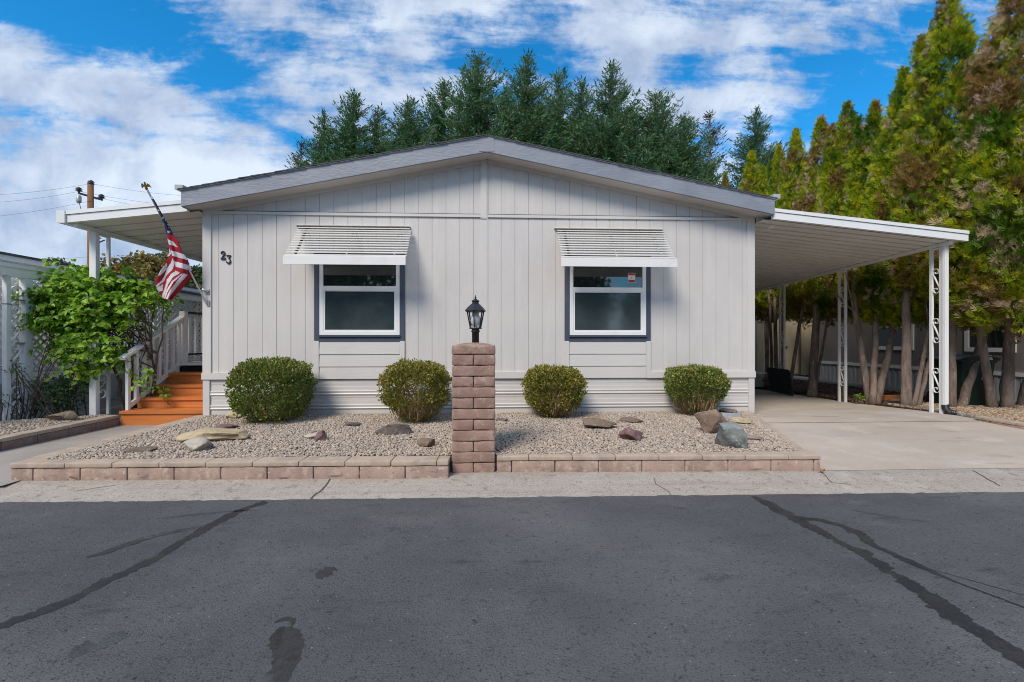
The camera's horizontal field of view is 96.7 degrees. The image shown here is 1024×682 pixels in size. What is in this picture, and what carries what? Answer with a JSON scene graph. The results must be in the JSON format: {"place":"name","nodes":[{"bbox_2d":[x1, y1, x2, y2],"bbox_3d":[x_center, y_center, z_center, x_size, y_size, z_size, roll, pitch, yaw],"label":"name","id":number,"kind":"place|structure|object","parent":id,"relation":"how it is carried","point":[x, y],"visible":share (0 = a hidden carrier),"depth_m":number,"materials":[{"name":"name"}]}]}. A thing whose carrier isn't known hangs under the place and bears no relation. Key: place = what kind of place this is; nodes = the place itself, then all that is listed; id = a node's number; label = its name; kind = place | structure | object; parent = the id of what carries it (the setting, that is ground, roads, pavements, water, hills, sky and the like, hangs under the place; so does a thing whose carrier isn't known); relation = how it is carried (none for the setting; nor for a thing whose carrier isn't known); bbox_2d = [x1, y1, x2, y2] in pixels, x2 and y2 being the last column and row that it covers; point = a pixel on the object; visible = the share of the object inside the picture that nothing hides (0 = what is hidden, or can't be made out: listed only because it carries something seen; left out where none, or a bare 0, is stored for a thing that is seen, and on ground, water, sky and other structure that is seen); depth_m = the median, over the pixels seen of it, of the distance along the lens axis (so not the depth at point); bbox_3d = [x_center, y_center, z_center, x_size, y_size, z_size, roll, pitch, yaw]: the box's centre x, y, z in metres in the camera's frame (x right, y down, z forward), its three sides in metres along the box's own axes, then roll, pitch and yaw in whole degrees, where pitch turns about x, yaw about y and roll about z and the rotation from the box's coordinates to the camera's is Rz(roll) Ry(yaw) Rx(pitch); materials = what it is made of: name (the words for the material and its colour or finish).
{"place":"outdoors","nodes":[
{"label":"outdoors","id":0,"kind":"place"},
{"bbox_2d":[0,414,108,435],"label":"gravel","id":1,"kind":"structure","parent":0,"point":[10,426],"depth_m":5.89,"materials":[{"name":"grey gravel"}]},
{"bbox_2d":[45,411,77,420],"bbox_3d":[-6.082,1.027,6.166,0.364,0.159,0.216,0,0,-3],"label":"rock","id":2,"kind":"object","parent":1,"relation":"on","point":[67,415],"visible":0.93,"depth_m":6.11,"materials":[{"name":"beige stone"}]},
{"bbox_2d":[1,394,149,424],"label":"side yard","id":3,"kind":"structure","parent":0,"point":[115,407],"depth_m":7.66,"materials":[{"name":"grey gravel"}]},
{"bbox_2d":[0,320,63,420],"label":"climbing rose","id":4,"kind":"object","parent":3,"relation":"on","point":[31,404],"visible":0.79,"depth_m":6.39,"materials":[{"name":"green plant"}]},
{"bbox_2d":[14,367,88,418],"bbox_3d":[-6.794,0.781,6.777,0.615,0.808,0.970,0,0,12],"label":"rose bush","id":5,"kind":"object","parent":3,"relation":"on","point":[62,389],"visible":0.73,"depth_m":6.79,"materials":[{"name":"green plant"}]},
{"bbox_2d":[11,257,183,410],"bbox_3d":[-6.232,-0.039,7.441,2.001,2.414,2.465,0,0,-3],"label":"lilac bush","id":6,"kind":"object","parent":3,"relation":"on","point":[68,304],"visible":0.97,"depth_m":6.59,"materials":[{"name":"green plant"}]},
{"bbox_2d":[0,251,201,420],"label":"neighbour house","id":7,"kind":"structure","parent":3,"relation":"on","point":[16,343],"depth_m":6.78,"materials":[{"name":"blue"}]},
{"bbox_2d":[0,425,156,485],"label":"walkway","id":8,"kind":"structure","parent":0,"point":[13,455],"depth_m":5.32,"materials":[{"name":"concrete"}]},
{"bbox_2d":[0,415,119,450],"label":"garden wall","id":9,"kind":"structure","parent":8,"relation":"on","point":[32,436],"depth_m":5.70,"materials":[{"name":"beige concrete"}]},
{"bbox_2d":[31,415,208,457],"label":"garden wall","id":10,"kind":"structure","parent":8,"relation":"on","point":[78,447],"depth_m":4.95,"materials":[{"name":"beige concrete"}]},
{"bbox_2d":[118,311,202,424],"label":"porch steps","id":11,"kind":"structure","parent":8,"relation":"on","point":[184,383],"depth_m":7.24,"materials":[{"name":"brown wood"}]},
{"bbox_2d":[43,411,797,459],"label":"gravel","id":12,"kind":"structure","parent":0,"point":[675,436],"depth_m":4.95,"materials":[{"name":"beige gravel"}]},
{"bbox_2d":[122,446,155,452],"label":"rock","id":13,"kind":"object","parent":12,"relation":"on","point":[142,449],"visible":0.97,"depth_m":4.35,"materials":[{"name":"grey stone"}]},
{"bbox_2d":[185,437,212,451],"bbox_3d":[-3.073,1.015,4.439,0.245,0.148,0.196,0,0,-3],"label":"rock","id":14,"kind":"object","parent":12,"relation":"on","point":[197,443],"visible":0.79,"depth_m":4.39,"materials":[{"name":"stone"}]},
{"bbox_2d":[174,428,251,442],"bbox_3d":[-3.208,1.018,4.919,0.735,0.140,0.412,0,0,-3],"label":"rock","id":15,"kind":"object","parent":12,"relation":"on","point":[216,434],"visible":0.88,"depth_m":4.80,"materials":[{"name":"beige stone"}]},
{"bbox_2d":[216,424,239,427],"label":"rock","id":16,"kind":"object","parent":12,"relation":"on","point":[227,426],"visible":0.77,"depth_m":5.51,"materials":[{"name":"stone"}]},
{"bbox_2d":[225,412,238,418],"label":"rock","id":17,"kind":"object","parent":12,"relation":"on","point":[230,415],"visible":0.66,"depth_m":6.21,"materials":[{"name":"beige stone"}]},
{"bbox_2d":[223,355,317,424],"bbox_3d":[-3.205,0.630,6.067,1.095,0.918,1.100,0,0,-3],"label":"boxwood shrub","id":18,"kind":"object","parent":12,"relation":"on","point":[291,373],"visible":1,"depth_m":5.82,"materials":[{"name":"green plant"}]},
{"bbox_2d":[304,433,327,437],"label":"rock","id":19,"kind":"object","parent":12,"relation":"on","point":[311,435],"visible":0.49,"depth_m":4.94,"materials":[{"name":"stone"}]},
{"bbox_2d":[314,430,326,441],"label":"rock","id":20,"kind":"object","parent":12,"relation":"on","point":[321,435],"visible":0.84,"depth_m":4.84,"materials":[{"name":"pink stone"}]},
{"bbox_2d":[344,421,361,425],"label":"rock","id":21,"kind":"object","parent":12,"relation":"on","point":[351,423],"visible":0.91,"depth_m":5.67,"materials":[{"name":"stone"}]},
{"bbox_2d":[375,423,411,434],"bbox_3d":[-1.355,1.016,5.243,0.415,0.146,0.241,0,0,-3],"label":"rock","id":22,"kind":"object","parent":12,"relation":"on","point":[396,428],"visible":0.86,"depth_m":5.16,"materials":[{"name":"grey stone"}]},
{"bbox_2d":[376,356,451,422],"bbox_3d":[-1.282,0.643,6.035,0.994,0.875,1.002,0,0,-3],"label":"boxwood shrub","id":23,"kind":"object","parent":12,"relation":"on","point":[434,376],"visible":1,"depth_m":5.80,"materials":[{"name":"green plant"}]},
{"bbox_2d":[417,438,435,446],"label":"rock","id":24,"kind":"object","parent":12,"relation":"on","point":[426,442],"visible":0.88,"depth_m":4.55,"materials":[{"name":"beige stone"}]},
{"bbox_2d":[495,418,507,420],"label":"rock","id":25,"kind":"object","parent":12,"relation":"on","point":[501,419],"visible":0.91,"depth_m":6.03,"materials":[{"name":"beige stone"}]},
{"bbox_2d":[520,362,588,417],"bbox_3d":[0.573,0.689,6.420,0.929,0.774,0.920,0,0,-3],"label":"boxwood shrub","id":26,"kind":"object","parent":12,"relation":"on","point":[569,399],"visible":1,"depth_m":6.16,"materials":[{"name":"green plant"}]},
{"bbox_2d":[583,418,616,428],"bbox_3d":[1.070,1.015,5.566,0.443,0.149,0.255,0,0,-3],"label":"rock","id":27,"kind":"object","parent":12,"relation":"on","point":[597,423],"visible":0.94,"depth_m":5.49,"materials":[{"name":"brown stone"}]},
{"bbox_2d":[617,417,642,422],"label":"rock","id":28,"kind":"object","parent":12,"relation":"on","point":[632,419],"visible":0.86,"depth_m":5.91,"materials":[{"name":"beige stone"}]},
{"bbox_2d":[618,428,642,440],"bbox_3d":[1.290,1.010,4.912,0.267,0.164,0.215,0,0,-3],"label":"rock","id":29,"kind":"object","parent":12,"relation":"on","point":[631,433],"visible":0.91,"depth_m":4.86,"materials":[{"name":"stone"}]},
{"bbox_2d":[663,363,732,415],"bbox_3d":[2.661,0.697,6.546,0.947,0.770,0.932,0,0,-3],"label":"boxwood shrub","id":30,"kind":"object","parent":12,"relation":"on","point":[713,380],"visible":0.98,"depth_m":6.31,"materials":[{"name":"green plant"}]},
{"bbox_2d":[694,409,727,433],"bbox_3d":[2.324,0.951,5.286,0.370,0.340,0.319,0,0,-3],"label":"rock","id":31,"kind":"object","parent":12,"relation":"on","point":[709,422],"visible":0.73,"depth_m":5.21,"materials":[{"name":"brown stone"}]},
{"bbox_2d":[719,408,736,412],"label":"rock","id":32,"kind":"object","parent":12,"relation":"on","point":[729,410],"visible":0.8,"depth_m":6.74,"materials":[{"name":"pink stone"}]},
{"bbox_2d":[720,412,741,417],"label":"rock","id":33,"kind":"object","parent":12,"relation":"on","point":[726,414],"visible":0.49,"depth_m":6.28,"materials":[{"name":"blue stone"}]},
{"bbox_2d":[728,417,752,423],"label":"rock","id":34,"kind":"object","parent":12,"relation":"on","point":[740,420],"visible":0.88,"depth_m":5.83,"materials":[{"name":"beige stone"}]},
{"bbox_2d":[745,434,764,439],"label":"rock","id":35,"kind":"object","parent":12,"relation":"on","point":[752,437],"visible":0.94,"depth_m":4.88,"materials":[{"name":"pink stone"}]},
{"bbox_2d":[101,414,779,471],"bbox_3d":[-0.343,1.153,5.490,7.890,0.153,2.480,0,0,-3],"label":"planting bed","id":36,"kind":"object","parent":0,"point":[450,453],"visible":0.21,"depth_m":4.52,"materials":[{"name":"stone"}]},
{"bbox_2d":[452,342,494,472],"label":"brick pillar","id":37,"kind":"structure","parent":36,"relation":"on","point":[473,407],"depth_m":4.21,"materials":[{"name":"brown brick"}]},
{"bbox_2d":[465,295,485,342],"bbox_3d":[-0.353,-0.214,4.411,0.203,0.465,0.213,0,0,-3],"label":"post lamp","id":38,"kind":"object","parent":37,"relation":"on","point":[475,308],"visible":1,"depth_m":4.38,"materials":[{"name":"black metal"}]},
{"bbox_2d":[715,421,747,448],"bbox_3d":[2.190,0.963,4.588,0.269,0.304,0.242,0,0,-3],"label":"rock","id":39,"kind":"object","parent":36,"relation":"on","point":[730,434],"visible":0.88,"depth_m":4.50,"materials":[{"name":"grey stone"}]},
{"bbox_2d":[743,411,803,449],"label":"garden wall","id":40,"kind":"structure","parent":36,"relation":"on","point":[768,426],"depth_m":5.41,"materials":[{"name":"beige concrete"}]},
{"bbox_2d":[0,492,1023,681],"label":"road","id":41,"kind":"structure","parent":0,"point":[891,587],"depth_m":2.32,"materials":[{"name":"grey asphalt"}]},
{"bbox_2d":[0,468,1023,502],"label":"gutter","id":42,"kind":"object","parent":41,"relation":"on","point":[527,484],"visible":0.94,"depth_m":3.91,"materials":[{"name":"concrete"}]},
{"bbox_2d":[10,455,450,480],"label":"garden wall","id":43,"kind":"structure","parent":42,"relation":"on","point":[297,467],"depth_m":4.03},
{"bbox_2d":[497,450,820,471],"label":"garden wall","id":44,"kind":"structure","parent":42,"relation":"on","point":[758,460],"depth_m":4.25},
{"bbox_2d":[812,313,1023,400],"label":"taupe house","id":45,"kind":"structure","parent":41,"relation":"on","point":[966,344],"depth_m":11.81,"materials":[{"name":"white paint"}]},
{"bbox_2d":[878,322,913,349],"bbox_3d":[9.938,-0.345,11.880,0.029,1.150,1.180,0,0,-3],"label":"window","id":46,"kind":"structure","parent":45,"relation":"in","point":[884,335],"depth_m":11.81,"materials":[{"name":"black glass"}]},
{"bbox_2d":[964,321,1016,352],"bbox_3d":[10.046,-0.345,9.582,0.029,1.150,0.980,0,0,-3],"label":"window","id":47,"kind":"structure","parent":45,"relation":"in","point":[995,338],"depth_m":9.54,"materials":[{"name":"black glass"}]},
{"bbox_2d":[0,0,1023,266],"label":"sky","id":48,"kind":"structure","parent":0,"point":[122,94],"materials":[{"name":"blue"}]},
{"bbox_2d":[755,375,808,389],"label":"ground","id":49,"kind":"structure","parent":0,"point":[794,375],"depth_m":17.18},
{"bbox_2d":[42,256,74,264],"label":"broadleaf tree","id":50,"kind":"object","parent":49,"relation":"on","point":[60,260],"visible":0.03,"depth_m":34.58,"materials":[{"name":"green plant"}]},
{"bbox_2d":[75,180,104,266],"bbox_3d":[-26.672,-4.393,28.775,1.760,11.546,0.580,0,0,-10],"label":"utility pole","id":51,"kind":"object","parent":49,"relation":"on","point":[90,192],"visible":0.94,"depth_m":28.66,"materials":[{"name":"brown wood"}]},
{"bbox_2d":[100,250,166,278],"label":"broadleaf tree","id":52,"kind":"object","parent":49,"relation":"on","point":[141,264],"visible":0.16,"depth_m":30.20,"materials":[{"name":"green plant"}]},
{"bbox_2d":[147,252,189,273],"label":"broadleaf tree","id":53,"kind":"object","parent":49,"relation":"on","point":[163,255],"visible":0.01,"depth_m":32.27,"materials":[{"name":"green plant"}]},
{"bbox_2d":[186,264,201,287],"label":"broadleaf tree","id":54,"kind":"object","parent":49,"relation":"on","point":[197,271],"visible":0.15,"depth_m":24.64,"materials":[{"name":"green plant"}]},
{"bbox_2d":[283,138,311,167],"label":"fir tree","id":55,"kind":"object","parent":49,"relation":"on","point":[301,152],"visible":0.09,"depth_m":27.30,"materials":[{"name":"green plant"}]},
{"bbox_2d":[283,108,338,169],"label":"fir tree","id":56,"kind":"object","parent":49,"relation":"on","point":[324,119],"visible":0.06,"depth_m":26.12,"materials":[{"name":"green plant"}]},
{"bbox_2d":[294,86,388,166],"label":"fir tree","id":57,"kind":"object","parent":49,"relation":"on","point":[352,136],"visible":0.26,"depth_m":24.98,"materials":[{"name":"green plant"}]},
{"bbox_2d":[355,105,393,154],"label":"fir tree","id":58,"kind":"object","parent":49,"relation":"on","point":[377,120],"visible":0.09,"depth_m":26.37,"materials":[{"name":"green plant"}]},
{"bbox_2d":[348,95,436,157],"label":"fir tree","id":59,"kind":"object","parent":49,"relation":"on","point":[407,132],"visible":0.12,"depth_m":24.11,"materials":[{"name":"green plant"}]},
{"bbox_2d":[397,77,463,142],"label":"fir tree","id":60,"kind":"object","parent":49,"relation":"on","point":[435,114],"visible":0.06,"depth_m":26.19,"materials":[{"name":"green plant"}]},
{"bbox_2d":[408,48,534,146],"bbox_3d":[-1.929,-6.680,25.191,8.783,18.282,8.862,0,0,-36],"label":"fir tree","id":61,"kind":"object","parent":49,"relation":"on","point":[476,116],"visible":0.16,"depth_m":24.15,"materials":[{"name":"green plant"}]},
{"bbox_2d":[495,80,515,134],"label":"fir tree","id":62,"kind":"object","parent":49,"relation":"on","point":[505,88],"visible":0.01,"depth_m":29.75,"materials":[{"name":"green plant"}]},
{"bbox_2d":[485,48,581,153],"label":"fir tree","id":63,"kind":"object","parent":49,"relation":"on","point":[533,131],"visible":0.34,"depth_m":25.16,"materials":[{"name":"green plant"}]},
{"bbox_2d":[540,67,595,152],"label":"fir tree","id":64,"kind":"object","parent":49,"relation":"on","point":[557,91],"visible":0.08,"depth_m":28.71,"materials":[{"name":"green plant"}]},
{"bbox_2d":[548,75,602,157],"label":"fir tree","id":65,"kind":"object","parent":49,"relation":"on","point":[576,107],"visible":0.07,"depth_m":26.84,"materials":[{"name":"green plant"}]},
{"bbox_2d":[563,57,675,171],"bbox_3d":[5.920,-6.591,25.157,8.433,18.080,8.035,0,0,8],"label":"fir tree","id":66,"kind":"object","parent":49,"relation":"on","point":[615,117],"visible":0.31,"depth_m":24.50,"materials":[{"name":"green plant"}]},
{"bbox_2d":[602,87,720,181],"bbox_3d":[8.079,-5.901,25.161,8.618,16.504,8.696,0,0,-41],"label":"fir tree","id":67,"kind":"object","parent":49,"relation":"on","point":[657,123],"visible":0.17,"depth_m":24.59,"materials":[{"name":"green plant"}]},
{"bbox_2d":[653,111,740,189],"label":"fir tree","id":68,"kind":"object","parent":49,"relation":"on","point":[675,156],"visible":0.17,"depth_m":23.68,"materials":[{"name":"green plant"}]},
{"bbox_2d":[696,109,730,183],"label":"fir tree","id":69,"kind":"object","parent":49,"relation":"on","point":[707,124],"visible":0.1,"depth_m":27.53,"materials":[{"name":"green plant"}]},
{"bbox_2d":[711,104,790,188],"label":"fir tree","id":70,"kind":"object","parent":49,"relation":"on","point":[756,143],"visible":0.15,"depth_m":26.34,"materials":[{"name":"green plant"}]},
{"bbox_2d":[758,382,925,403],"bbox_3d":[7.506,1.195,15.820,2.520,0.140,17.100,0,0,-3],"label":"mulch strip","id":71,"kind":"object","parent":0,"point":[797,387],"visible":0.06,"depth_m":10.38,"materials":[{"name":"brown wood"}]},
{"bbox_2d":[720,170,729,186],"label":"arborvitae tree","id":72,"kind":"object","parent":71,"relation":"on","point":[725,181],"visible":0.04,"depth_m":15.37,"materials":[{"name":"green plant"}]},
{"bbox_2d":[737,149,777,381],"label":"arborvitae tree","id":73,"kind":"object","parent":71,"relation":"on","point":[750,181],"visible":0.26,"depth_m":13.69,"materials":[{"name":"green plant"}]},
{"bbox_2d":[755,372,767,386],"bbox_3d":[6.509,1.015,11.950,0.359,0.370,0.352,0,0,-3],"label":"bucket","id":74,"kind":"object","parent":71,"relation":"on","point":[760,379],"visible":0.8,"depth_m":11.82,"materials":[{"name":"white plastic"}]},
{"bbox_2d":[755,144,791,367],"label":"arborvitae tree","id":75,"kind":"object","parent":71,"relation":"on","point":[774,169],"visible":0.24,"depth_m":12.45,"materials":[{"name":"green plant"}]},
{"bbox_2d":[763,126,809,384],"bbox_3d":[7.316,-2.187,11.495,1.623,6.852,2.477,0,0,10],"label":"arborvitae tree","id":76,"kind":"object","parent":71,"relation":"on","point":[794,156],"visible":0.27,"depth_m":11.74,"materials":[{"name":"green plant"}]},
{"bbox_2d":[781,114,843,396],"bbox_3d":[7.327,-2.120,10.841,1.838,6.732,2.006,0,0,-3],"label":"arborvitae tree","id":77,"kind":"object","parent":71,"relation":"on","point":[806,191],"visible":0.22,"depth_m":10.85,"materials":[{"name":"green plant"}]},
{"bbox_2d":[802,99,860,401],"bbox_3d":[7.459,-2.078,10.023,1.898,6.617,1.928,0,0,-3],"label":"arborvitae tree","id":78,"kind":"object","parent":71,"relation":"on","point":[832,179],"visible":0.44,"depth_m":10.07,"materials":[{"name":"green plant"}]},
{"bbox_2d":[765,379,928,405],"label":"bark litter","id":79,"kind":"object","parent":71,"relation":"on","point":[822,385],"visible":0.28,"depth_m":10.62,"materials":[{"name":"brown wood"}]},
{"bbox_2d":[825,98,899,405],"bbox_3d":[7.266,-1.897,9.335,2.081,6.294,1.785,0,0,-3],"label":"arborvitae tree","id":80,"kind":"object","parent":71,"relation":"on","point":[872,384],"visible":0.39,"depth_m":9.28,"materials":[{"name":"green plant"}]},
{"bbox_2d":[847,65,938,405],"bbox_3d":[7.521,-2.043,8.725,1.858,6.566,1.791,0,0,-3],"label":"arborvitae tree","id":81,"kind":"object","parent":71,"relation":"on","point":[879,178],"visible":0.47,"depth_m":8.58,"materials":[{"name":"green plant"}]},
{"bbox_2d":[882,395,912,400],"bbox_3d":[7.585,1.115,8.815,0.752,0.115,0.334,0,0,-3],"label":"timber sleeper","id":82,"kind":"object","parent":71,"relation":"on","point":[892,397],"visible":0.35,"depth_m":8.85,"materials":[{"name":"brown wood"}]},
{"bbox_2d":[919,355,1000,405],"bbox_3d":[8.064,0.698,8.239,0.770,0.925,0.785,0,0,-3],"label":"wheeled bin","id":83,"kind":"object","parent":71,"relation":"on","point":[964,363],"visible":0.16,"depth_m":7.95,"materials":[{"name":"black plastic"}]},
{"bbox_2d":[904,0,1023,407],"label":"arborvitae tree","id":84,"kind":"object","parent":71,"relation":"on","point":[984,308],"visible":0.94,"depth_m":7.06,"materials":[{"name":"green plant"}]},
{"bbox_2d":[754,389,1023,470],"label":"driveway","id":85,"kind":"structure","parent":0,"point":[836,435],"depth_m":5.58,"materials":[{"name":"concrete"}]},
{"bbox_2d":[174,134,779,414],"bbox_3d":[-0.679,-0.909,13.350,8.514,3.999,14.266,0,0,-3],"label":"mobile home","id":86,"kind":"object","parent":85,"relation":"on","point":[621,287],"visible":0.92,"depth_m":6.70,"materials":[{"name":"paint"}]},
{"bbox_2d":[56,200,201,414],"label":"porch roof","id":87,"kind":"structure","parent":86,"relation":"attached to","point":[142,224],"depth_m":6.67,"materials":[{"name":"white paint"}]},
{"bbox_2d":[141,182,209,305],"bbox_3d":[-4.653,-1.289,6.223,0.669,1.571,0.586,0,0,-3],"label":"flag","id":88,"kind":"object","parent":86,"relation":"attached to","point":[174,276],"visible":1,"depth_m":6.30,"materials":[{"name":"red fabric"}]},
{"bbox_2d":[202,288,209,293],"bbox_3d":[-4.375,-0.711,6.493,0.100,0.087,0.038,0,0,-42],"label":"flag bracket","id":89,"kind":"object","parent":86,"relation":"attached to","point":[207,291],"visible":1,"depth_m":6.50,"materials":[{"name":"silver metal"}]},
{"bbox_2d":[319,264,399,334],"bbox_3d":[-2.216,-0.650,6.630,1.149,1.123,0.025,0,0,-3],"label":"window","id":90,"kind":"structure","parent":86,"relation":"in","point":[354,299],"depth_m":6.63,"materials":[{"name":"glass"}]},
{"bbox_2d":[570,266,645,334],"bbox_3d":[1.433,-0.650,6.801,1.150,1.123,0.025,0,0,-3],"label":"window","id":91,"kind":"structure","parent":86,"relation":"in","point":[603,300],"depth_m":6.80,"materials":[{"name":"glass"}]},
{"bbox_2d":[767,367,793,395],"bbox_3d":[6.161,0.917,10.480,0.023,0.571,1.118,0,0,3],"label":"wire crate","id":92,"kind":"object","parent":85,"relation":"on","point":[779,380],"visible":1,"depth_m":10.44,"materials":[{"name":"black metal"}]},
{"bbox_2d":[851,393,865,403],"bbox_3d":[6.564,1.082,8.601,0.212,0.207,0.217,0,0,-3],"label":"weed plant","id":93,"kind":"object","parent":85,"relation":"on","point":[859,398],"visible":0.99,"depth_m":8.57,"materials":[{"name":"green plant"}]},
{"bbox_2d":[755,208,968,414],"bbox_3d":[5.046,-0.348,11.501,3.100,3.184,9.591,0,0,-3],"label":"carport","id":94,"kind":"object","parent":85,"relation":"on","point":[792,246],"visible":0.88,"depth_m":7.23,"materials":[{"name":"white paint"}]},
{"bbox_2d":[975,416,1023,428],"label":"garden wall","id":95,"kind":"structure","parent":85,"relation":"on","point":[1009,423],"depth_m":6.18,"materials":[{"name":"beige concrete"}]},
{"bbox_2d":[793,376,1015,402],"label":"side driveway","id":96,"kind":"structure","parent":0,"point":[898,390],"depth_m":12.61,"materials":[{"name":"grey concrete"}]},
{"bbox_2d":[755,318,811,374],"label":"garden shed","id":97,"kind":"structure","parent":96,"relation":"on","point":[802,358],"depth_m":16.46,"materials":[{"name":"beige"}]},
{"bbox_2d":[786,319,797,373],"bbox_3d":[10.088,0.180,16.437,0.552,2.000,0.077,0,0,-3],"label":"door","id":98,"kind":"structure","parent":97,"relation":"in","point":[791,329],"depth_m":16.45,"materials":[{"name":"beige"}]},
{"bbox_2d":[879,404,1005,418],"bbox_3d":[9.465,1.212,6.927,5.440,0.135,2.950,0,0,-3],"label":"bark bed","id":99,"kind":"object","parent":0,"point":[885,405],"visible":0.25,"depth_m":7.95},
{"bbox_2d":[873,0,1023,406],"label":"arborvitae tree","id":100,"kind":"object","parent":99,"relation":"on","point":[925,101],"visible":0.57,"depth_m":7.91,"materials":[{"name":"green plant"}]},
{"bbox_2d":[935,410,974,418],"bbox_3d":[6.745,1.159,6.864,0.074,0.143,0.650,0,0,-9],"label":"scalloped edging","id":101,"kind":"object","parent":99,"relation":"on","point":[964,415],"visible":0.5,"depth_m":6.77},
{"bbox_2d":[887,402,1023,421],"bbox_3d":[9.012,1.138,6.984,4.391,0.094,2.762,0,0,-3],"label":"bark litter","id":102,"kind":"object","parent":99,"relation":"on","point":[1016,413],"visible":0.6,"depth_m":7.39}
]}

